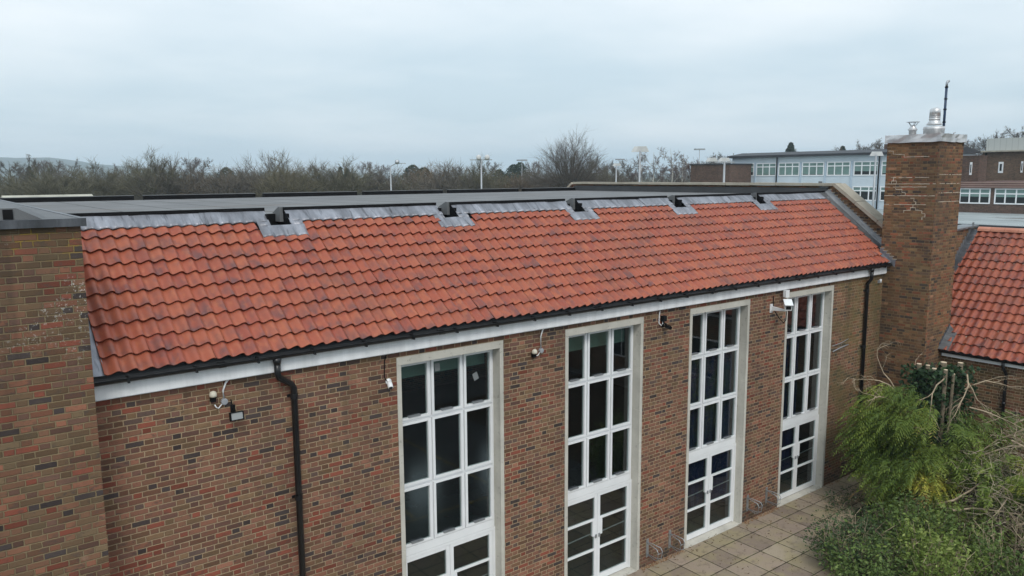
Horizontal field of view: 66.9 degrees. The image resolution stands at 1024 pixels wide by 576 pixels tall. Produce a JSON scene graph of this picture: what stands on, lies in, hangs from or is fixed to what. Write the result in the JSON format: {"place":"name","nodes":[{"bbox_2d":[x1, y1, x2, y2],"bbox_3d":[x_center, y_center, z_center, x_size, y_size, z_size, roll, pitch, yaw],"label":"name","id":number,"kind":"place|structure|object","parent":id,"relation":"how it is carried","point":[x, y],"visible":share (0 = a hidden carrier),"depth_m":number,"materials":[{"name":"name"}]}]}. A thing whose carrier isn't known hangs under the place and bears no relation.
{"place":"outdoors","nodes":[
{"label":"outdoors","id":0,"kind":"place"},
{"bbox_2d":[1,178,679,193],"bbox_3d":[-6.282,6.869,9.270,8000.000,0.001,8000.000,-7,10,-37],"label":"ground","id":1,"kind":"structure","parent":0,"point":[406,185],"depth_m":1078.33,"materials":[{"name":"green plant"}]},
{"bbox_2d":[0,161,33,189],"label":"bare tree","id":2,"kind":"object","parent":1,"relation":"on","point":[15,165],"visible":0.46,"depth_m":148.37,"materials":[{"name":"brown plant"}]},
{"bbox_2d":[8,158,57,183],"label":"bare tree","id":3,"kind":"object","parent":1,"relation":"on","point":[23,173],"visible":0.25,"depth_m":147.93,"materials":[{"name":"brown plant"}]},
{"bbox_2d":[0,161,72,197],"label":"bushy tree","id":4,"kind":"object","parent":1,"relation":"on","point":[11,183],"visible":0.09,"depth_m":100.93,"materials":[{"name":"brown plant"}]},
{"bbox_2d":[1,194,92,197],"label":"pale shed","id":5,"kind":"structure","parent":1,"relation":"on","point":[9,196],"depth_m":78.83,"materials":[{"name":"white plastic"}]},
{"bbox_2d":[0,160,109,195],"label":"bushy tree","id":6,"kind":"object","parent":1,"relation":"on","point":[54,186],"visible":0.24,"depth_m":98.49,"materials":[{"name":"brown plant"}]},
{"bbox_2d":[0,199,109,575],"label":"brick block","id":7,"kind":"structure","parent":1,"relation":"on","point":[52,517],"depth_m":8.60,"materials":[{"name":"brick"}]},
{"bbox_2d":[49,157,96,182],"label":"bare tree","id":8,"kind":"object","parent":1,"relation":"on","point":[76,164],"visible":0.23,"depth_m":151.51,"materials":[{"name":"brown plant"}]},
{"bbox_2d":[56,157,130,195],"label":"bushy tree","id":9,"kind":"object","parent":1,"relation":"on","point":[98,185],"visible":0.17,"depth_m":105.06,"materials":[{"name":"brown plant"}]},
{"bbox_2d":[88,166,141,195],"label":"bushy tree","id":10,"kind":"object","parent":1,"relation":"on","point":[110,182],"visible":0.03,"depth_m":110.82,"materials":[{"name":"brown plant"}]},
{"bbox_2d":[99,155,160,198],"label":"bushy tree","id":11,"kind":"object","parent":1,"relation":"on","point":[115,171],"visible":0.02,"depth_m":111.71,"materials":[{"name":"brown plant"}]},
{"bbox_2d":[100,144,190,199],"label":"bushy tree","id":12,"kind":"object","parent":1,"relation":"on","point":[135,183],"visible":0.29,"depth_m":105.97,"materials":[{"name":"brown plant"}]},
{"bbox_2d":[125,152,221,199],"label":"bushy tree","id":13,"kind":"object","parent":1,"relation":"on","point":[182,185],"visible":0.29,"depth_m":106.21,"materials":[{"name":"brown plant"}]},
{"bbox_2d":[179,156,210,186],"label":"bare tree","id":14,"kind":"object","parent":1,"relation":"on","point":[197,163],"visible":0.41,"depth_m":175.41,"materials":[{"name":"grey plant"}]},
{"bbox_2d":[185,159,219,178],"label":"bare tree","id":15,"kind":"object","parent":1,"relation":"on","point":[203,168],"visible":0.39,"depth_m":176.48,"materials":[{"name":"grey plant"}]},
{"bbox_2d":[165,163,245,193],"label":"bushy tree","id":16,"kind":"object","parent":1,"relation":"on","point":[195,185],"visible":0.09,"depth_m":107.43,"materials":[{"name":"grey plant"}]},
{"bbox_2d":[191,161,267,193],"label":"bushy tree","id":17,"kind":"object","parent":1,"relation":"on","point":[229,188],"visible":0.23,"depth_m":105.81,"materials":[{"name":"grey plant"}]},
{"bbox_2d":[222,166,292,196],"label":"bushy tree","id":18,"kind":"object","parent":1,"relation":"on","point":[250,186],"visible":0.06,"depth_m":107.53,"materials":[{"name":"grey plant"}]},
{"bbox_2d":[231,149,320,192],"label":"bushy tree","id":19,"kind":"object","parent":1,"relation":"on","point":[271,164],"visible":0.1,"depth_m":117.48,"materials":[{"name":"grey plant"}]},
{"bbox_2d":[248,146,329,196],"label":"bushy tree","id":20,"kind":"object","parent":1,"relation":"on","point":[270,185],"visible":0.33,"depth_m":105.72,"materials":[{"name":"brown plant"}]},
{"bbox_2d":[278,172,332,191],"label":"bushy tree","id":21,"kind":"object","parent":1,"relation":"on","point":[316,188],"visible":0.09,"depth_m":106.40,"materials":[{"name":"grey plant"}]},
{"bbox_2d":[298,156,349,190],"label":"bushy tree","id":22,"kind":"object","parent":1,"relation":"on","point":[321,170],"visible":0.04,"depth_m":116.56,"materials":[{"name":"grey plant"}]},
{"bbox_2d":[276,156,389,194],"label":"bushy tree","id":23,"kind":"object","parent":1,"relation":"on","point":[357,187],"visible":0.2,"depth_m":111.07,"materials":[{"name":"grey plant"}]},
{"bbox_2d":[0,173,689,191],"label":"wood","id":24,"kind":"object","parent":1,"relation":"on","point":[655,178],"depth_m":248.79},
{"bbox_2d":[324,161,392,194],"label":"bushy tree","id":25,"kind":"object","parent":1,"relation":"on","point":[384,179],"visible":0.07,"depth_m":116.28,"materials":[{"name":"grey plant"}]},
{"bbox_2d":[361,165,425,191],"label":"bushy tree","id":26,"kind":"object","parent":1,"relation":"on","point":[386,187],"visible":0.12,"depth_m":116.19,"materials":[{"name":"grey plant"}]},
{"bbox_2d":[379,174,434,190],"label":"bushy tree","id":27,"kind":"object","parent":1,"relation":"on","point":[399,185],"visible":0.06,"depth_m":114.83,"materials":[{"name":"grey plant"}]},
{"bbox_2d":[394,158,465,189],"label":"bushy tree","id":28,"kind":"object","parent":1,"relation":"on","point":[427,171],"visible":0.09,"depth_m":125.60,"materials":[{"name":"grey plant"}]},
{"bbox_2d":[0,181,891,575],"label":"school hall","id":29,"kind":"structure","parent":1,"relation":"on","point":[292,319],"depth_m":13.79,"materials":[{"name":"brick"}]},
{"bbox_2d":[214,380,228,408],"bbox_3d":[-3.871,1.412,10.354,0.226,0.396,0.050,-7,10,-37],"label":"wall conduit","id":30,"kind":"object","parent":29,"relation":"attached to","point":[224,401],"depth_m":10.36,"materials":[{"name":"grey plastic"}]},
{"bbox_2d":[229,399,244,421],"bbox_3d":[-3.718,1.636,10.410,0.180,0.263,0.198,-7,10,-37],"label":"flood light","id":31,"kind":"object","parent":29,"relation":"attached to","point":[234,415],"visible":1,"depth_m":10.38,"materials":[{"name":"grey"}]},
{"bbox_2d":[384,355,392,389],"bbox_3d":[-1.870,1.273,11.834,0.127,0.555,0.146,-7,10,-37],"label":"bullet camera","id":32,"kind":"object","parent":29,"relation":"attached to","point":[388,381],"visible":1,"depth_m":11.84,"materials":[{"name":"white plastic"}]},
{"bbox_2d":[406,545,449,575],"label":"door","id":33,"kind":"structure","parent":29,"relation":"in","point":[447,548],"depth_m":13.19,"materials":[{"name":"white plastic"}]},
{"bbox_2d":[401,353,484,378],"bbox_3d":[-1.228,1.179,12.954,1.880,0.453,0.030,-7,10,-37],"label":"roller blind","id":34,"kind":"object","parent":29,"relation":"attached to","point":[445,365],"visible":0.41,"depth_m":13.03,"materials":[{"name":"fabric"}]},
{"bbox_2d":[401,349,493,556],"bbox_3d":[-1.084,2.701,12.997,1.910,3.260,0.100,-7,10,-37],"label":"window","id":35,"kind":"structure","parent":29,"relation":"in","point":[434,539],"depth_m":13.04,"materials":[{"name":"white plastic"}]},
{"bbox_2d":[450,530,492,575],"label":"door","id":36,"kind":"structure","parent":29,"relation":"in","point":[453,572],"depth_m":13.61,"materials":[{"name":"white plastic"}]},
{"bbox_2d":[568,494,596,575],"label":"door","id":37,"kind":"structure","parent":29,"relation":"in","point":[593,520],"depth_m":15.35,"materials":[{"name":"white plastic"}]},
{"bbox_2d":[569,328,624,351],"bbox_3d":[1.522,0.898,15.060,1.880,0.533,0.030,-7,10,-37],"label":"roller blind","id":38,"kind":"object","parent":29,"relation":"attached to","point":[596,340],"visible":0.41,"depth_m":15.18,"materials":[{"name":"fabric"}]},
{"bbox_2d":[568,325,632,500],"bbox_3d":[1.666,2.381,15.097,1.910,3.260,0.100,-7,10,-37],"label":"window","id":39,"kind":"structure","parent":29,"relation":"in","point":[586,487],"depth_m":15.15,"materials":[{"name":"white plastic"}]},
{"bbox_2d":[597,482,629,575],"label":"door","id":40,"kind":"structure","parent":29,"relation":"in","point":[620,566],"depth_m":15.79,"materials":[{"name":"white plastic"}]},
{"bbox_2d":[646,538,662,560],"bbox_3d":[2.928,5.433,16.020,0.138,0.400,0.367,-7,10,-37],"label":"cycle holder","id":41,"kind":"object","parent":29,"relation":"attached to","point":[647,547],"visible":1,"depth_m":16.11,"materials":[{"name":"metal"}]},
{"bbox_2d":[668,530,684,551],"bbox_3d":[3.482,5.388,16.446,0.138,0.400,0.367,-7,10,-37],"label":"cycle holder","id":42,"kind":"object","parent":29,"relation":"attached to","point":[669,541],"visible":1,"depth_m":16.52,"materials":[{"name":"metal"}]},
{"bbox_2d":[686,454,709,540],"bbox_3d":[4.070,4.685,17.301,0.898,1.840,0.107,-7,10,-37],"label":"door","id":43,"kind":"structure","parent":29,"relation":"in","point":[705,479],"depth_m":17.45,"materials":[{"name":"white plastic"}]},
{"bbox_2d":[687,345,731,508],"bbox_3d":[4.333,3.169,17.466,1.850,3.650,0.118,-7,10,-37],"label":"curtain","id":44,"kind":"object","parent":29,"relation":"hanging from","point":[696,469],"visible":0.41,"depth_m":17.55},
{"bbox_2d":[689,306,740,458],"bbox_3d":[4.416,2.060,17.198,1.910,3.260,0.100,-7,10,-37],"label":"window","id":45,"kind":"structure","parent":29,"relation":"in","point":[719,442],"depth_m":17.27,"materials":[{"name":"white plastic"}]},
{"bbox_2d":[707,446,734,531],"bbox_3d":[4.787,4.601,17.849,0.898,1.840,0.107,-7,10,-37],"label":"door","id":46,"kind":"structure","parent":29,"relation":"in","point":[725,520],"depth_m":17.91,"materials":[{"name":"white plastic"}]},
{"bbox_2d":[770,296,792,322],"bbox_3d":[6.210,0.514,17.719,0.326,0.592,0.625,-4,9,-21],"label":"security camera","id":47,"kind":"object","parent":29,"relation":"attached to","point":[788,304],"visible":1,"depth_m":17.67,"materials":[{"name":"white plastic"}]},
{"bbox_2d":[779,424,797,498],"bbox_3d":[6.820,4.365,19.402,0.898,1.840,0.107,-7,10,-37],"label":"door","id":48,"kind":"structure","parent":29,"relation":"in","point":[794,445],"depth_m":19.57,"materials":[{"name":"white plastic"}]},
{"bbox_2d":[780,328,798,471],"bbox_3d":[6.925,2.842,19.443,0.550,3.700,0.118,-7,10,-37],"label":"curtain","id":49,"kind":"object","parent":29,"relation":"hanging from","point":[787,436],"visible":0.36,"depth_m":19.46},
{"bbox_2d":[783,292,824,425],"bbox_3d":[7.165,1.740,19.299,1.910,3.260,0.100,-7,10,-37],"label":"window","id":50,"kind":"structure","parent":29,"relation":"in","point":[791,418],"depth_m":19.39,"materials":[{"name":"white plastic"}]},
{"bbox_2d":[794,417,816,492],"bbox_3d":[7.537,4.281,19.949,0.898,1.840,0.107,-7,10,-37],"label":"door","id":51,"kind":"structure","parent":29,"relation":"in","point":[809,483],"depth_m":20.03,"materials":[{"name":"white plastic"}]},
{"bbox_2d":[404,157,491,192],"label":"bushy tree","id":52,"kind":"object","parent":1,"relation":"on","point":[437,185],"visible":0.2,"depth_m":112.06,"materials":[{"name":"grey plant"}]},
{"bbox_2d":[425,164,496,189],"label":"bushy tree","id":53,"kind":"object","parent":1,"relation":"on","point":[456,176],"visible":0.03,"depth_m":115.60,"materials":[{"name":"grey plant"}]},
{"bbox_2d":[447,154,512,188],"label":"bushy tree","id":54,"kind":"object","parent":1,"relation":"on","point":[487,181],"visible":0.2,"depth_m":112.56,"materials":[{"name":"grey plant"}]},
{"bbox_2d":[470,155,491,188],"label":"lamp post","id":55,"kind":"object","parent":1,"relation":"on","point":[478,157],"visible":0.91,"depth_m":78.83,"materials":[{"name":"metal"}]},
{"bbox_2d":[485,166,514,187],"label":"bushy tree","id":56,"kind":"object","parent":1,"relation":"on","point":[499,173],"visible":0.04,"depth_m":120.20,"materials":[{"name":"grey plant"}]},
{"bbox_2d":[491,171,540,191],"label":"bushy tree","id":57,"kind":"object","parent":1,"relation":"on","point":[520,183],"visible":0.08,"depth_m":114.02,"materials":[{"name":"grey plant"}]},
{"bbox_2d":[507,162,530,184],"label":"evergreen tree","id":58,"kind":"object","parent":1,"relation":"on","point":[519,166],"visible":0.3,"depth_m":187.24,"materials":[{"name":"green plant"}]},
{"bbox_2d":[508,160,554,191],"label":"bushy tree","id":59,"kind":"object","parent":1,"relation":"on","point":[527,176],"visible":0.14,"depth_m":115.27,"materials":[{"name":"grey plant"}]},
{"bbox_2d":[516,123,621,187],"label":"great bare tree","id":60,"kind":"object","parent":1,"relation":"on","point":[569,175],"visible":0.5,"depth_m":109.81,"materials":[{"name":"brown plant"}]},
{"bbox_2d":[548,156,624,183],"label":"bushy tree","id":61,"kind":"object","parent":1,"relation":"on","point":[610,176],"visible":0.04,"depth_m":114.56,"materials":[{"name":"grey plant"}]},
{"bbox_2d":[599,164,634,181],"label":"bushy tree","id":62,"kind":"object","parent":1,"relation":"on","point":[618,177],"visible":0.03,"depth_m":117.89,"materials":[{"name":"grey plant"}]},
{"bbox_2d":[609,157,649,181],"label":"bare tree","id":63,"kind":"object","parent":1,"relation":"on","point":[628,173],"visible":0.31,"depth_m":138.15,"materials":[{"name":"grey plant"}]},
{"bbox_2d":[619,155,649,184],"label":"birch tree","id":64,"kind":"object","parent":1,"relation":"on","point":[643,168],"visible":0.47,"depth_m":115.41,"materials":[{"name":"grey plant"}]},
{"bbox_2d":[631,146,648,181],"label":"lamp post","id":65,"kind":"object","parent":1,"relation":"on","point":[639,149],"visible":0.57,"depth_m":68.02,"materials":[{"name":"metal"}]},
{"bbox_2d":[638,153,671,184],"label":"birch tree","id":66,"kind":"object","parent":1,"relation":"on","point":[653,171],"visible":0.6,"depth_m":102.91,"materials":[{"name":"grey plant"}]},
{"bbox_2d":[657,147,687,181],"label":"birch tree","id":67,"kind":"object","parent":1,"relation":"on","point":[672,166],"visible":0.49,"depth_m":101.48,"materials":[{"name":"grey plant"}]},
{"bbox_2d":[673,154,692,181],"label":"birch tree","id":68,"kind":"object","parent":1,"relation":"on","point":[685,162],"visible":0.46,"depth_m":103.63,"materials":[{"name":"grey plant"}]},
{"bbox_2d":[706,158,734,181],"bbox_3d":[15.885,-5.289,59.688,2.183,9.352,0.237,-1,8,-2],"label":"lamp post","id":69,"kind":"object","parent":1,"relation":"on","point":[721,160],"visible":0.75,"depth_m":59.06,"materials":[{"name":"metal"}]},
{"bbox_2d":[690,163,752,182],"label":"brown annex","id":70,"kind":"object","parent":1,"relation":"on","point":[738,172],"visible":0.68,"depth_m":89.69,"materials":[{"name":"brown brick"}]},
{"bbox_2d":[727,144,980,209],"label":"classroom block","id":71,"kind":"structure","parent":1,"relation":"on","point":[853,170],"depth_m":82.95,"materials":[{"name":"white paint"}]},
{"bbox_2d":[756,163,775,175],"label":"window","id":72,"kind":"structure","parent":71,"relation":"in","point":[762,169],"depth_m":88.82,"materials":[{"name":"white plastic"}]},
{"bbox_2d":[778,162,799,175],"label":"window","id":73,"kind":"structure","parent":71,"relation":"in","point":[791,168],"depth_m":86.48,"materials":[{"name":"white plastic"}]},
{"bbox_2d":[802,162,824,175],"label":"window","id":74,"kind":"structure","parent":71,"relation":"in","point":[808,168],"depth_m":84.21,"materials":[{"name":"white plastic"}]},
{"bbox_2d":[826,161,850,175],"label":"window","id":75,"kind":"structure","parent":71,"relation":"in","point":[842,168],"depth_m":81.88,"materials":[{"name":"white plastic"}]},
{"bbox_2d":[852,186,876,200],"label":"window","id":76,"kind":"structure","parent":71,"relation":"in","point":[865,192],"depth_m":79.83,"materials":[{"name":"white plastic"}]},
{"bbox_2d":[853,161,877,175],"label":"window","id":77,"kind":"structure","parent":71,"relation":"in","point":[861,168],"depth_m":79.69,"materials":[{"name":"white plastic"}]},
{"bbox_2d":[870,152,883,206],"bbox_3d":[28.642,-5.846,61.477,1.080,9.794,0.237,-1,8,-2],"label":"lamp post","id":78,"kind":"object","parent":1,"relation":"on","point":[875,154],"visible":0.57,"depth_m":60.93,"materials":[{"name":"metal"}]},
{"bbox_2d":[874,80,966,473],"bbox_3d":[10.905,-0.135,20.984,1.632,10.705,1.462,-7,10,-37],"label":"chimney stack","id":79,"kind":"object","parent":1,"relation":"on","point":[921,207],"visible":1,"depth_m":20.39,"materials":[{"name":"brick"}]},
{"bbox_2d":[876,209,1023,228],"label":"flat link block","id":80,"kind":"structure","parent":1,"relation":"on","point":[1003,220],"depth_m":60.73,"materials":[{"name":"white paint"}]},
{"bbox_2d":[938,222,1023,484],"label":"wing building","id":81,"kind":"structure","parent":1,"relation":"on","point":[984,331],"depth_m":20.71,"materials":[{"name":"tile"}]},
{"bbox_2d":[964,131,1012,154],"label":"bare tree","id":82,"kind":"object","parent":1,"relation":"on","point":[982,141],"visible":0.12,"depth_m":144.14,"materials":[{"name":"grey plant"}]},
{"bbox_2d":[959,155,1023,213],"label":"annex building","id":83,"kind":"structure","parent":1,"relation":"on","point":[979,193],"depth_m":71.15,"materials":[{"name":"brick"},{"name":"dark glass"},{"name":"white plastic"}]},
{"bbox_2d":[959,188,990,203],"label":"window","id":84,"kind":"structure","parent":83,"relation":"in","point":[967,195],"depth_m":71.65,"materials":[{"name":"white plastic"}]},
{"bbox_2d":[994,188,1023,204],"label":"window","id":85,"kind":"structure","parent":83,"relation":"in","point":[1014,196],"depth_m":69.44,"materials":[{"name":"white plastic"}]},
{"bbox_2d":[969,137,1023,180],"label":"brick tower","id":86,"kind":"structure","parent":1,"relation":"on","point":[1005,160],"depth_m":84.63,"materials":[{"name":"brick"}]},
{"bbox_2d":[0,157,689,182],"bbox_3d":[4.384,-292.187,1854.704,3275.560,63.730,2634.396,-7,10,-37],"label":"hills","id":87,"kind":"structure","parent":0,"point":[66,162],"depth_m":1855.57,"materials":[{"name":"green plant"}]},
{"bbox_2d":[0,0,1023,173],"label":"sky","id":88,"kind":"structure","parent":0,"point":[379,82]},
{"bbox_2d":[627,466,902,575],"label":"paving","id":89,"kind":"structure","parent":0,"point":[778,545],"depth_m":17.02,"materials":[{"name":"beige stone"}]},
{"bbox_2d":[641,474,849,569],"bbox_3d":[4.948,5.548,17.774,12.714,0.022,0.143,-7,10,-37],"label":"gravel strip","id":90,"kind":"object","parent":89,"relation":"on","point":[752,519],"visible":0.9,"depth_m":16.84,"materials":[{"name":"grey gravel"}]},
{"bbox_2d":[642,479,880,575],"bbox_3d":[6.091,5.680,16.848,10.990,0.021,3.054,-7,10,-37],"label":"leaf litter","id":91,"kind":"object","parent":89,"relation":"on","point":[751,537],"visible":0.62,"depth_m":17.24,"materials":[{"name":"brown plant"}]},
{"bbox_2d":[817,485,866,513],"bbox_3d":[8.066,5.127,18.980,1.785,0.501,1.073,-7,10,-37],"label":"shrub","id":92,"kind":"object","parent":89,"relation":"on","point":[844,500],"visible":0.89,"depth_m":19.04,"materials":[{"name":"green plant"}]},
{"bbox_2d":[845,471,1023,575],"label":"planting bed","id":93,"kind":"object","parent":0,"point":[1020,549],"depth_m":17.81,"materials":[{"name":"green plant"}]},
{"bbox_2d":[797,506,916,575],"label":"shrub","id":94,"kind":"object","parent":93,"relation":"on","point":[853,524],"visible":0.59,"depth_m":16.15,"materials":[{"name":"green plant"}]},
{"bbox_2d":[825,497,909,543],"bbox_3d":[7.978,5.246,17.384,2.329,0.715,1.756,-7,10,-37],"label":"shrub","id":95,"kind":"object","parent":93,"relation":"on","point":[864,512],"visible":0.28,"depth_m":17.71,"materials":[{"name":"green plant"}]},
{"bbox_2d":[810,519,925,575],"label":"shrub","id":96,"kind":"object","parent":93,"relation":"on","point":[867,570],"visible":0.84,"depth_m":15.25,"materials":[{"name":"green plant"}]},
{"bbox_2d":[855,488,974,572],"bbox_3d":[8.427,5.088,16.581,2.847,1.258,2.352,-3,9,-17],"label":"shrub","id":97,"kind":"object","parent":93,"relation":"on","point":[900,511],"visible":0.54,"depth_m":16.61,"materials":[{"name":"green plant"}]},
{"bbox_2d":[884,466,956,511],"bbox_3d":[9.373,4.842,17.967,1.197,1.349,1.650,-14,16,-58],"label":"cypress bush","id":98,"kind":"object","parent":93,"relation":"on","point":[942,486],"visible":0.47,"depth_m":17.63,"materials":[{"name":"green plant"}]},
{"bbox_2d":[829,340,1023,521],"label":"cut conifer","id":99,"kind":"object","parent":93,"relation":"on","point":[922,409],"visible":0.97,"depth_m":18.23,"materials":[{"name":"green plant"}]},
{"bbox_2d":[853,512,1021,575],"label":"shrub","id":100,"kind":"object","parent":93,"relation":"on","point":[943,555],"visible":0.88,"depth_m":15.06,"materials":[{"name":"green plant"}]},
{"bbox_2d":[912,491,1023,565],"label":"shrub","id":101,"kind":"object","parent":93,"relation":"on","point":[964,514],"visible":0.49,"depth_m":16.72,"materials":[{"name":"green plant"}]},
{"bbox_2d":[935,407,1023,559],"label":"branch heap","id":102,"kind":"object","parent":93,"relation":"on","point":[1019,445],"visible":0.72,"depth_m":16.97,"materials":[{"name":"brown plant"}]},
{"bbox_2d":[950,459,1020,516],"bbox_3d":[11.565,4.728,19.065,2.101,1.248,2.418,1,8,10],"label":"shrub","id":103,"kind":"object","parent":93,"relation":"on","point":[975,499],"visible":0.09,"depth_m":18.70,"materials":[{"name":"green plant"}]},
{"bbox_2d":[958,447,1020,519],"bbox_3d":[10.823,4.586,17.496,1.507,1.970,1.288,2,9,16],"label":"cypress bush","id":104,"kind":"object","parent":93,"relation":"on","point":[988,478],"visible":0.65,"depth_m":17.23,"materials":[{"name":"green plant"}]},
{"bbox_2d":[961,514,1023,575],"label":"shrub","id":105,"kind":"object","parent":93,"relation":"on","point":[1017,569],"visible":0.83,"depth_m":15.25,"materials":[{"name":"green plant"}]},
{"bbox_2d":[975,480,1023,535],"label":"cypress bush","id":106,"kind":"object","parent":93,"relation":"on","point":[986,491],"visible":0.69,"depth_m":16.73,"materials":[{"name":"green plant"}]},
{"bbox_2d":[999,474,1023,541],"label":"cypress bush","id":107,"kind":"object","parent":93,"relation":"on","point":[1019,485],"visible":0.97,"depth_m":16.43,"materials":[{"name":"green plant"}]},
{"bbox_2d":[1003,453,1023,527],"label":"cypress bush","id":108,"kind":"object","parent":93,"relation":"on","point":[1017,459],"visible":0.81,"depth_m":17.09,"materials":[{"name":"green plant"}]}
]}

